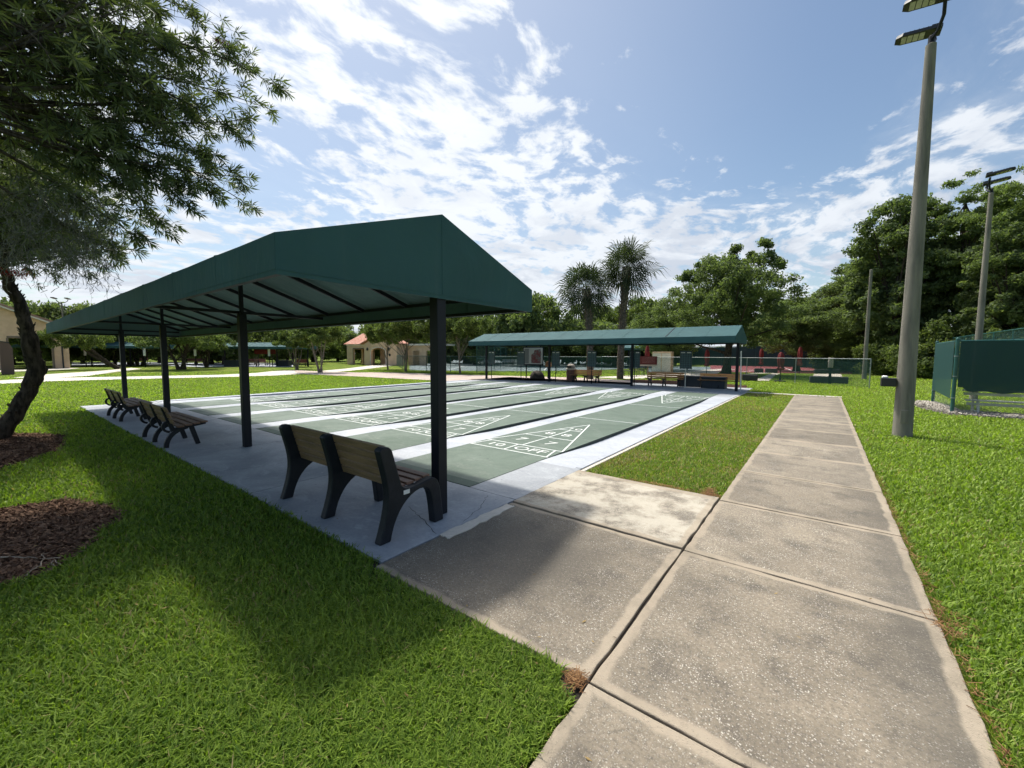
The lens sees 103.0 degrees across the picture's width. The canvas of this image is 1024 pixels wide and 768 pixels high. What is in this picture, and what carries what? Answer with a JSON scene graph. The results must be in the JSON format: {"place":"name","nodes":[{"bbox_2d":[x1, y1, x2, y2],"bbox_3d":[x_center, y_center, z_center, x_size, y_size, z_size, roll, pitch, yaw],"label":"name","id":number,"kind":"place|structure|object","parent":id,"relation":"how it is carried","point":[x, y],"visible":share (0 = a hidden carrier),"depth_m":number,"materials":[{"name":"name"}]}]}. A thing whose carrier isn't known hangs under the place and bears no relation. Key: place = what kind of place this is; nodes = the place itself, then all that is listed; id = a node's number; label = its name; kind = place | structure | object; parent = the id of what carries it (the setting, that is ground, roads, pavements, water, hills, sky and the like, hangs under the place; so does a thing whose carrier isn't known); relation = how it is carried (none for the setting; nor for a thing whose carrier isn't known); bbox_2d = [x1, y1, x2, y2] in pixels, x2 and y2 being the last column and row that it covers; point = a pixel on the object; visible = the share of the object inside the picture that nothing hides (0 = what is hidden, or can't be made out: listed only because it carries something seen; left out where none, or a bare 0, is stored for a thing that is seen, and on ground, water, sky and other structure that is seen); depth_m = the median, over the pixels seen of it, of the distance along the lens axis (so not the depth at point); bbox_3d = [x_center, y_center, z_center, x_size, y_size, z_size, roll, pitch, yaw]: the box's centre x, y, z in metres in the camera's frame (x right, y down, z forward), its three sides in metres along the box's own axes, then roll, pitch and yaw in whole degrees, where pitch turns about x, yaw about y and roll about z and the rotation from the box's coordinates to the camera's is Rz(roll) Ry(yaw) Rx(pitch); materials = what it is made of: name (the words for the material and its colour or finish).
{"place":"outdoors","nodes":[
{"label":"outdoors","id":0,"kind":"place"},
{"bbox_2d":[0,341,14,373],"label":"brick pier","id":1,"kind":"structure","parent":0,"point":[6,359],"depth_m":31.55,"materials":[{"name":"brick"}]},
{"bbox_2d":[14,368,137,378],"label":"path","id":2,"kind":"structure","parent":0,"point":[66,375],"depth_m":33.12,"materials":[{"name":"concrete"}]},
{"bbox_2d":[0,370,298,383],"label":"path","id":3,"kind":"structure","parent":0,"point":[279,373],"depth_m":28.44,"materials":[{"name":"concrete"}]},
{"bbox_2d":[160,380,476,402],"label":"alley","id":4,"kind":"structure","parent":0,"point":[194,400],"depth_m":15.45,"materials":[{"name":"concrete"}]},
{"bbox_2d":[171,381,496,408],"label":"shuffleboard lane","id":5,"kind":"structure","parent":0,"point":[305,396],"depth_m":16.54,"materials":[{"name":"paint"}]},
{"bbox_2d":[182,382,508,409],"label":"alley","id":6,"kind":"structure","parent":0,"point":[204,407],"depth_m":13.88,"materials":[{"name":"concrete"}]},
{"bbox_2d":[189,382,531,417],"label":"shuffleboard lane","id":7,"kind":"structure","parent":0,"point":[311,402],"depth_m":15.01,"materials":[{"name":"paint"}]},
{"bbox_2d":[211,384,541,417],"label":"alley","id":8,"kind":"structure","parent":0,"point":[252,412],"depth_m":12.70,"materials":[{"name":"concrete"}]},
{"bbox_2d":[218,384,567,424],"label":"shuffleboard lane","id":9,"kind":"structure","parent":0,"point":[336,410],"depth_m":13.16,"materials":[{"name":"paint"}]},
{"bbox_2d":[251,386,581,428],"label":"alley","id":10,"kind":"structure","parent":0,"point":[269,424],"depth_m":11.29,"materials":[{"name":"concrete"}]},
{"bbox_2d":[256,386,611,435],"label":"shuffleboard lane","id":11,"kind":"structure","parent":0,"point":[372,419],"depth_m":11.87,"materials":[{"name":"paint"}]},
{"bbox_2d":[331,388,622,436],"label":"alley","id":12,"kind":"structure","parent":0,"point":[351,432],"depth_m":10.56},
{"bbox_2d":[346,389,659,450],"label":"shuffleboard lane","id":13,"kind":"structure","parent":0,"point":[403,437],"depth_m":10.60,"materials":[{"name":"paint"}]},
{"bbox_2d":[0,355,1023,767],"bbox_3d":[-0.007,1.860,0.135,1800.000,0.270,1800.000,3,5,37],"label":"ground","id":14,"kind":"structure","parent":0,"point":[326,365],"depth_m":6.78,"materials":[{"name":"green plant"}]},
{"bbox_2d":[0,431,66,468],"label":"mulch bed","id":15,"kind":"object","parent":14,"relation":"on","point":[27,448],"visible":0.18,"depth_m":7.31,"materials":[{"name":"wood"}]},
{"bbox_2d":[0,78,149,438],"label":"bottlebrush tree","id":16,"kind":"object","parent":15,"relation":"on","point":[13,415],"visible":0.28,"depth_m":8.22,"materials":[{"name":"green plant"}]},
{"bbox_2d":[0,303,69,368],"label":"gabled pavilion","id":17,"kind":"structure","parent":14,"relation":"on","point":[9,329],"depth_m":41.97,"materials":[{"name":"beige paint"}]},
{"bbox_2d":[4,299,93,362],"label":"distant tree","id":18,"kind":"object","parent":14,"relation":"on","point":[50,311],"visible":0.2,"depth_m":50.56,"materials":[{"name":"green plant"}]},
{"bbox_2d":[0,495,125,584],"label":"mulch chips","id":19,"kind":"object","parent":14,"relation":"on","point":[66,534],"visible":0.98,"depth_m":3.88,"materials":[{"name":"brown wood"}]},
{"bbox_2d":[36,328,120,368],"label":"leaning tree","id":20,"kind":"object","parent":14,"relation":"on","point":[84,342],"visible":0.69,"depth_m":40.33,"materials":[{"name":"green plant"}]},
{"bbox_2d":[11,342,177,365],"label":"canopy shelter","id":21,"kind":"object","parent":14,"relation":"on","point":[129,345],"visible":0.35,"depth_m":50.40,"materials":[{"name":"green fabric"}]},
{"bbox_2d":[72,300,142,364],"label":"distant tree","id":22,"kind":"object","parent":14,"relation":"on","point":[111,354],"visible":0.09,"depth_m":53.27,"materials":[{"name":"green plant"}]},
{"bbox_2d":[72,362,203,366],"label":"court pad","id":23,"kind":"object","parent":14,"relation":"on","point":[148,364],"visible":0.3,"depth_m":59.93,"materials":[{"name":"concrete"}]},
{"bbox_2d":[0,0,295,272],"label":"bottlebrush tree","id":24,"kind":"object","parent":14,"relation":"on","point":[81,62],"visible":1,"depth_m":5.11,"materials":[{"name":"green plant"}]},
{"bbox_2d":[0,175,130,299],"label":"hanging moss","id":25,"kind":"object","parent":24,"relation":"hanging from","point":[23,244],"visible":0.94,"depth_m":4.69,"materials":[{"name":"plant"}]},
{"bbox_2d":[124,334,226,369],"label":"live oak","id":26,"kind":"object","parent":14,"relation":"on","point":[207,342],"visible":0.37,"depth_m":41.46,"materials":[{"name":"green plant"}]},
{"bbox_2d":[173,335,237,366],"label":"live oak","id":27,"kind":"object","parent":14,"relation":"on","point":[208,351],"visible":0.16,"depth_m":49.59,"materials":[{"name":"green plant"}]},
{"bbox_2d":[199,332,258,364],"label":"distant tree","id":28,"kind":"object","parent":14,"relation":"on","point":[229,352],"visible":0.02,"depth_m":58.21,"materials":[{"name":"green plant"}]},
{"bbox_2d":[209,363,292,366],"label":"court pad","id":29,"kind":"object","parent":14,"relation":"on","point":[250,365],"visible":0.43,"depth_m":56.88,"materials":[{"name":"concrete"}]},
{"bbox_2d":[168,333,264,363],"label":"distant tree","id":30,"kind":"object","parent":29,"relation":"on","point":[215,356],"visible":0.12,"depth_m":63.23,"materials":[{"name":"green plant"}]},
{"bbox_2d":[222,343,316,366],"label":"canopy shelter","id":31,"kind":"object","parent":29,"relation":"on","point":[260,346],"visible":0.48,"depth_m":51.80,"materials":[{"name":"green fabric"}]},
{"bbox_2d":[261,329,320,364],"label":"distant tree","id":32,"kind":"object","parent":14,"relation":"on","point":[272,337],"visible":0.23,"depth_m":61.90,"materials":[{"name":"green plant"}]},
{"bbox_2d":[271,329,318,369],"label":"crape myrtle","id":33,"kind":"object","parent":14,"relation":"on","point":[283,339],"visible":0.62,"depth_m":42.65,"materials":[{"name":"green plant"}]},
{"bbox_2d":[81,401,513,563],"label":"front slab","id":34,"kind":"structure","parent":14,"relation":"on","point":[219,449],"depth_m":5.08,"materials":[{"name":"grey concrete"}]},
{"bbox_2d":[104,388,152,421],"bbox_3d":[-10.150,0.513,10.761,1.960,0.748,0.655,3,5,37],"label":"slatted bench","id":35,"kind":"object","parent":34,"relation":"on","point":[117,399],"visible":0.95,"depth_m":10.53,"materials":[{"name":"wood"}]},
{"bbox_2d":[138,400,207,447],"bbox_3d":[-6.660,0.730,7.974,1.960,0.748,0.655,3,5,37],"label":"slatted bench","id":36,"kind":"object","parent":34,"relation":"on","point":[159,415],"visible":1,"depth_m":7.70,"materials":[{"name":"wood"}]},
{"bbox_2d":[46,214,531,513],"bbox_3d":[-6.809,-0.524,8.838,15.349,3.107,3.209,3,5,37],"label":"canopy shelter","id":37,"kind":"object","parent":34,"relation":"on","point":[436,270],"visible":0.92,"depth_m":4.53,"materials":[{"name":"green fabric"}]},
{"bbox_2d":[279,424,442,545],"bbox_3d":[-1.717,0.933,4.466,1.972,0.876,0.760,3,5,37],"label":"park bench","id":38,"kind":"object","parent":34,"relation":"on","point":[345,460],"visible":1,"depth_m":4.15,"materials":[{"name":"brown wood"}]},
{"bbox_2d":[440,504,514,538],"bbox_3d":[-0.323,1.453,4.196,0.150,0.129,1.030,3,5,37],"label":"patched edge","id":39,"kind":"object","parent":34,"relation":"attached to","point":[462,528],"visible":0.48,"depth_m":4.10,"materials":[{"name":"concrete"}]},
{"bbox_2d":[288,326,345,372],"bbox_3d":[-17.342,-3.461,36.455,4.870,4.940,4.560,3,5,37],"label":"crape myrtle","id":40,"kind":"object","parent":14,"relation":"on","point":[315,335],"visible":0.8,"depth_m":35.52,"materials":[{"name":"green plant"}]},
{"bbox_2d":[295,341,344,361],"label":"distant tree","id":41,"kind":"object","parent":14,"relation":"on","point":[330,350],"visible":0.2,"depth_m":82.57,"materials":[{"name":"green plant"}]},
{"bbox_2d":[331,331,379,362],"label":"distant tree","id":42,"kind":"object","parent":14,"relation":"on","point":[349,336],"visible":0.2,"depth_m":71.64,"materials":[{"name":"green plant"}]},
{"bbox_2d":[362,323,406,369],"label":"shade tree","id":43,"kind":"object","parent":14,"relation":"on","point":[371,337],"visible":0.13,"depth_m":43.75,"materials":[{"name":"green plant"}]},
{"bbox_2d":[366,321,429,371],"bbox_3d":[-10.326,-4.304,40.185,6.745,6.196,6.808,3,5,37],"label":"shade tree","id":44,"kind":"object","parent":14,"relation":"on","point":[383,332],"visible":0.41,"depth_m":38.72,"materials":[{"name":"green plant"}]},
{"bbox_2d":[345,333,454,365],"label":"tiled pavilion","id":45,"kind":"structure","parent":14,"relation":"on","point":[364,346],"depth_m":61.62,"materials":[{"name":"beige paint"}]},
{"bbox_2d":[394,320,464,348],"bbox_3d":[-7.586,-4.154,37.436,6.808,6.320,6.745,1,4,13],"label":"shade tree","id":46,"kind":"object","parent":14,"relation":"on","point":[422,327],"visible":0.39,"depth_m":35.67,"materials":[{"name":"green plant"}]},
{"bbox_2d":[427,343,483,363],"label":"backdrop hedge","id":47,"kind":"object","parent":14,"relation":"on","point":[449,349],"visible":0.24,"depth_m":73.34,"materials":[{"name":"green plant"}]},
{"bbox_2d":[294,370,629,384],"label":"paver walk","id":48,"kind":"structure","parent":14,"relation":"on","point":[426,376],"depth_m":30.72,"materials":[{"name":"concrete"}]},
{"bbox_2d":[446,317,488,373],"bbox_3d":[-4.643,-3.987,36.149,5.261,6.196,5.310,1,4,5],"label":"shade tree","id":49,"kind":"object","parent":14,"relation":"on","point":[472,329],"visible":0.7,"depth_m":35.54,"materials":[{"name":"green plant"}]},
{"bbox_2d":[448,317,498,364],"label":"distant tree","id":50,"kind":"object","parent":14,"relation":"on","point":[470,350],"visible":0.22,"depth_m":63.23,"materials":[{"name":"green plant"}]},
{"bbox_2d":[397,355,601,373],"bbox_3d":[-10.232,-2.691,49.210,10.556,1.540,44.276,-3,5,-39],"label":"chain link fence","id":51,"kind":"object","parent":14,"relation":"on","point":[426,363],"visible":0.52,"depth_m":36.93,"materials":[{"name":"grey"}]},
{"bbox_2d":[410,360,650,370],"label":"tennis court","id":52,"kind":"object","parent":14,"relation":"on","point":[552,367],"visible":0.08,"depth_m":53.91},
{"bbox_2d":[476,346,517,372],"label":"chain link fence","id":53,"kind":"object","parent":52,"relation":"on","point":[500,348],"visible":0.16,"depth_m":49.20,"materials":[{"name":"teal"}]},
{"bbox_2d":[487,291,581,365],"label":"distant tree","id":54,"kind":"object","parent":14,"relation":"on","point":[548,310],"visible":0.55,"depth_m":57.69,"materials":[{"name":"green plant"}]},
{"bbox_2d":[558,318,605,364],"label":"distant tree","id":55,"kind":"object","parent":14,"relation":"on","point":[581,328],"visible":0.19,"depth_m":67.76,"materials":[{"name":"green plant"}]},
{"bbox_2d":[553,260,615,378],"bbox_3d":[5.184,-4.511,28.494,4.544,8.304,4.356,1,4,13],"label":"palm tree","id":56,"kind":"object","parent":14,"relation":"on","point":[586,274],"visible":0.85,"depth_m":27.98,"materials":[{"name":"green plant"}]},
{"bbox_2d":[567,319,640,365],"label":"distant tree","id":57,"kind":"object","parent":14,"relation":"on","point":[609,350],"visible":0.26,"depth_m":57.11,"materials":[{"name":"green plant"}]},
{"bbox_2d":[473,377,752,395],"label":"back slab","id":58,"kind":"structure","parent":14,"relation":"on","point":[675,388],"depth_m":21.89,"materials":[{"name":"concrete"}]},
{"bbox_2d":[523,346,543,377],"bbox_3d":[1.492,-1.754,28.656,1.500,2.750,0.114,1,4,15],"label":"notice board","id":59,"kind":"object","parent":58,"relation":"on","point":[534,355],"visible":0.8,"depth_m":28.57,"materials":[{"name":"paint"}]},
{"bbox_2d":[569,370,601,382],"bbox_3d":[4.598,-0.499,25.477,1.960,0.748,0.655,3,5,37],"label":"slatted bench","id":60,"kind":"object","parent":58,"relation":"on","point":[586,374],"visible":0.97,"depth_m":25.55,"materials":[{"name":"wood"}]},
{"bbox_2d":[469,325,746,390],"bbox_3d":[4.379,-1.573,23.862,15.909,3.107,3.209,3,5,37],"label":"canopy shelter","id":61,"kind":"object","parent":58,"relation":"on","point":[733,334],"visible":1,"depth_m":21.74,"materials":[{"name":"green fabric"}]},
{"bbox_2d":[646,372,684,386],"bbox_3d":[8.315,-0.251,22.280,1.960,0.748,0.655,3,5,37],"label":"slatted bench","id":62,"kind":"object","parent":58,"relation":"on","point":[663,376],"visible":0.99,"depth_m":22.39,"materials":[{"name":"wood"}]},
{"bbox_2d":[680,351,691,388],"bbox_3d":[8.797,-0.725,20.637,0.580,1.920,0.049,3,5,37],"label":"scoreboard","id":63,"kind":"object","parent":58,"relation":"on","point":[685,360],"visible":1,"depth_m":20.60,"materials":[{"name":"metal"}]},
{"bbox_2d":[677,375,700,386],"bbox_3d":[9.728,-0.169,22.205,1.230,0.590,0.780,3,5,37],"label":"storage box","id":64,"kind":"object","parent":58,"relation":"on","point":[692,381],"visible":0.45,"depth_m":21.85,"materials":[{"name":"plastic"}]},
{"bbox_2d":[700,376,726,388],"bbox_3d":[10.473,-0.085,21.101,1.180,0.590,0.780,3,5,37],"label":"bench","id":65,"kind":"object","parent":58,"relation":"on","point":[706,382],"visible":0.83,"depth_m":20.82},
{"bbox_2d":[594,235,666,378],"bbox_3d":[7.739,-5.368,28.506,5.019,10.031,4.756,-2,5,-28],"label":"palm tree","id":66,"kind":"object","parent":14,"relation":"on","point":[623,253],"visible":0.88,"depth_m":27.91,"materials":[{"name":"green plant"}]},
{"bbox_2d":[601,295,667,355],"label":"distant tree","id":67,"kind":"object","parent":14,"relation":"on","point":[641,307],"visible":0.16,"depth_m":66.98,"materials":[{"name":"green plant"}]},
{"bbox_2d":[629,296,714,354],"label":"oak tree","id":68,"kind":"object","parent":14,"relation":"on","point":[657,316],"visible":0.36,"depth_m":42.52,"materials":[{"name":"green plant"}]},
{"bbox_2d":[648,367,709,371],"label":"sport court","id":69,"kind":"object","parent":14,"relation":"on","point":[693,369],"visible":0.21,"depth_m":48.13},
{"bbox_2d":[652,352,673,372],"bbox_3d":[14.626,-2.117,39.535,1.800,2.000,0.830,3,5,37],"label":"service cabinet","id":70,"kind":"object","parent":69,"relation":"on","point":[670,355],"visible":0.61,"depth_m":39.10,"materials":[{"name":"beige paint"}]},
{"bbox_2d":[581,392,841,470],"bbox_3d":[7.406,0.948,11.517,3.535,0.096,16.550,3,5,37],"label":"concrete strip","id":71,"kind":"object","parent":14,"relation":"on","point":[618,453],"visible":0.36,"depth_m":8.91,"materials":[{"name":"concrete"}]},
{"bbox_2d":[665,237,808,373],"bbox_3d":[18.995,-6.501,35.633,11.357,11.526,10.966,3,5,37],"label":"oak tree","id":72,"kind":"object","parent":14,"relation":"on","point":[722,298],"visible":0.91,"depth_m":33.65,"materials":[{"name":"green plant"}]},
{"bbox_2d":[602,356,871,387],"bbox_3d":[14.037,-1.145,29.107,1.769,1.570,18.147,-3,5,-37],"label":"chain link fence","id":73,"kind":"object","parent":14,"relation":"on","point":[645,372],"visible":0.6,"depth_m":25.92,"materials":[{"name":"teal"}]},
{"bbox_2d":[710,365,851,373],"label":"sport court","id":74,"kind":"object","parent":14,"relation":"on","point":[784,370],"visible":0.29,"depth_m":48.95,"materials":[{"name":"red"}]},
{"bbox_2d":[692,346,816,367],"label":"chain link fence","id":75,"kind":"object","parent":74,"relation":"on","point":[749,353],"visible":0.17,"depth_m":60.90,"materials":[{"name":"teal"}]},
{"bbox_2d":[749,298,855,370],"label":"oak tree","id":76,"kind":"object","parent":14,"relation":"on","point":[798,335],"visible":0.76,"depth_m":42.28,"materials":[{"name":"green plant"}]},
{"bbox_2d":[796,281,852,357],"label":"broadleaf tree","id":77,"kind":"object","parent":14,"relation":"on","point":[819,296],"visible":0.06,"depth_m":53.05,"materials":[{"name":"green plant"}]},
{"bbox_2d":[807,329,873,371],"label":"wild shrub","id":78,"kind":"object","parent":14,"relation":"on","point":[846,351],"visible":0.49,"depth_m":43.92,"materials":[{"name":"green plant"}]},
{"bbox_2d":[816,259,899,344],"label":"broadleaf tree","id":79,"kind":"object","parent":14,"relation":"on","point":[836,287],"visible":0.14,"depth_m":45.12,"materials":[{"name":"green plant"}]},
{"bbox_2d":[862,269,872,378],"bbox_3d":[25.984,-4.308,29.761,0.310,7.980,0.310,3,5,37],"label":"lamp pole","id":80,"kind":"object","parent":14,"relation":"on","point":[866,342],"visible":0.91,"depth_m":29.70,"materials":[{"name":"metal"}]},
{"bbox_2d":[851,325,899,375],"bbox_3d":[34.107,-2.819,36.980,6.084,5.234,5.187,-2,5,-27],"label":"wild shrub","id":81,"kind":"object","parent":14,"relation":"on","point":[878,365],"visible":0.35,"depth_m":36.21,"materials":[{"name":"green plant"}]},
{"bbox_2d":[840,192,964,351],"bbox_3d":[34.371,-8.722,36.254,7.850,15.922,8.256,1,4,11],"label":"broadleaf tree","id":82,"kind":"object","parent":14,"relation":"on","point":[888,279],"visible":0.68,"depth_m":35.40,"materials":[{"name":"green plant"}]},
{"bbox_2d":[880,0,948,437],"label":"lamp pole","id":83,"kind":"object","parent":14,"relation":"on","point":[904,382],"visible":0.98,"depth_m":8.45,"materials":[{"name":"concrete"}]},
{"bbox_2d":[878,319,963,378],"bbox_3d":[32.650,-2.428,31.518,6.084,5.234,5.187,1,4,16],"label":"wild shrub","id":84,"kind":"object","parent":14,"relation":"on","point":[925,363],"visible":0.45,"depth_m":31.18,"materials":[{"name":"green plant"}]},
{"bbox_2d":[891,291,1007,356],"bbox_3d":[35.699,-3.449,32.186,7.909,7.851,6.744,1,4,4],"label":"wild shrub","id":85,"kind":"object","parent":14,"relation":"on","point":[924,335],"visible":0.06,"depth_m":31.96,"materials":[{"name":"green plant"}]},
{"bbox_2d":[915,403,1023,419],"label":"gravel bed","id":86,"kind":"object","parent":14,"relation":"on","point":[939,411],"visible":0.23,"depth_m":12.40,"materials":[{"name":"gravel"}]},
{"bbox_2d":[931,338,1023,414],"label":"screened enclosure","id":87,"kind":"object","parent":86,"relation":"on","point":[994,366],"visible":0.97,"depth_m":11.82,"materials":[{"name":"teal"}]},
{"bbox_2d":[962,389,1023,412],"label":"metal bleacher","id":88,"kind":"object","parent":86,"relation":"on","point":[987,394],"visible":0.77,"depth_m":12.21,"materials":[{"name":"metal"}]},
{"bbox_2d":[920,168,1023,333],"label":"broadleaf tree","id":89,"kind":"object","parent":14,"relation":"on","point":[969,232],"visible":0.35,"depth_m":32.81,"materials":[{"name":"green plant"}]},
{"bbox_2d":[950,221,1023,339],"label":"broadleaf tree","id":90,"kind":"object","parent":14,"relation":"on","point":[1006,273],"visible":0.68,"depth_m":28.38,"materials":[{"name":"green plant"}]},
{"bbox_2d":[952,328,1023,379],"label":"chain link fence","id":91,"kind":"object","parent":14,"relation":"on","point":[1012,336],"visible":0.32,"depth_m":22.19,"materials":[{"name":"teal"}]},
{"bbox_2d":[954,306,1023,368],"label":"wild shrub","id":92,"kind":"object","parent":14,"relation":"on","point":[1018,317],"visible":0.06,"depth_m":27.12,"materials":[{"name":"green plant"}]},
{"bbox_2d":[959,163,1023,301],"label":"broadleaf tree","id":93,"kind":"object","parent":14,"relation":"on","point":[1016,187],"visible":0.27,"depth_m":29.67,"materials":[{"name":"green plant"}]},
{"bbox_2d":[969,167,1015,398],"bbox_3d":[18.520,-3.663,15.822,1.428,8.657,0.718,-4,6,-45],"label":"lamp pole","id":94,"kind":"object","parent":14,"relation":"on","point":[982,295],"visible":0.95,"depth_m":15.81,"materials":[{"name":"concrete"}]},
{"bbox_2d":[0,0,1023,346],"label":"sky","id":95,"kind":"structure","parent":0,"point":[550,133],"materials":[{"name":"blue"}]},
{"bbox_2d":[392,391,673,461],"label":"alley","id":96,"kind":"structure","parent":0,"point":[410,452],"depth_m":9.12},
{"bbox_2d":[395,392,717,491],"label":"shuffleboard lane","id":97,"kind":"structure","parent":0,"point":[473,463],"depth_m":8.01,"materials":[{"name":"paint"}]},
{"bbox_2d":[351,433,767,722],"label":"sidewalk joint soil","id":98,"kind":"structure","parent":0,"point":[577,693],"depth_m":2.50,"materials":[{"name":"soil"}]},
{"bbox_2d":[510,468,580,499],"bbox_3d":[0.504,1.383,5.475,0.100,0.150,1.641,3,5,37],"label":"pad edge","id":99,"kind":"object","parent":98,"relation":"on","point":[532,489],"visible":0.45,"depth_m":5.34,"materials":[{"name":"concrete"}]},
{"bbox_2d":[471,394,734,497],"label":"alley","id":100,"kind":"structure","parent":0,"point":[513,483],"depth_m":6.65,"materials":[{"name":"concrete"}]},
{"bbox_2d":[376,395,1000,767],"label":"sidewalk","id":101,"kind":"structure","parent":0,"point":[713,660],"depth_m":2.72,"materials":[{"name":"grey concrete"}]},
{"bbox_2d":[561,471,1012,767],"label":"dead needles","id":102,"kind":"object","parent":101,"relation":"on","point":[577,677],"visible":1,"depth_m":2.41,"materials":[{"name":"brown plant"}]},
{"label":"slab joint bed","id":103,"kind":"structure","parent":0,"visible":0},
{"bbox_2d":[156,380,737,469],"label":"pad curb","id":104,"kind":"structure","parent":103,"relation":"on","point":[598,459],"depth_m":14.83,"materials":[{"name":"concrete"}]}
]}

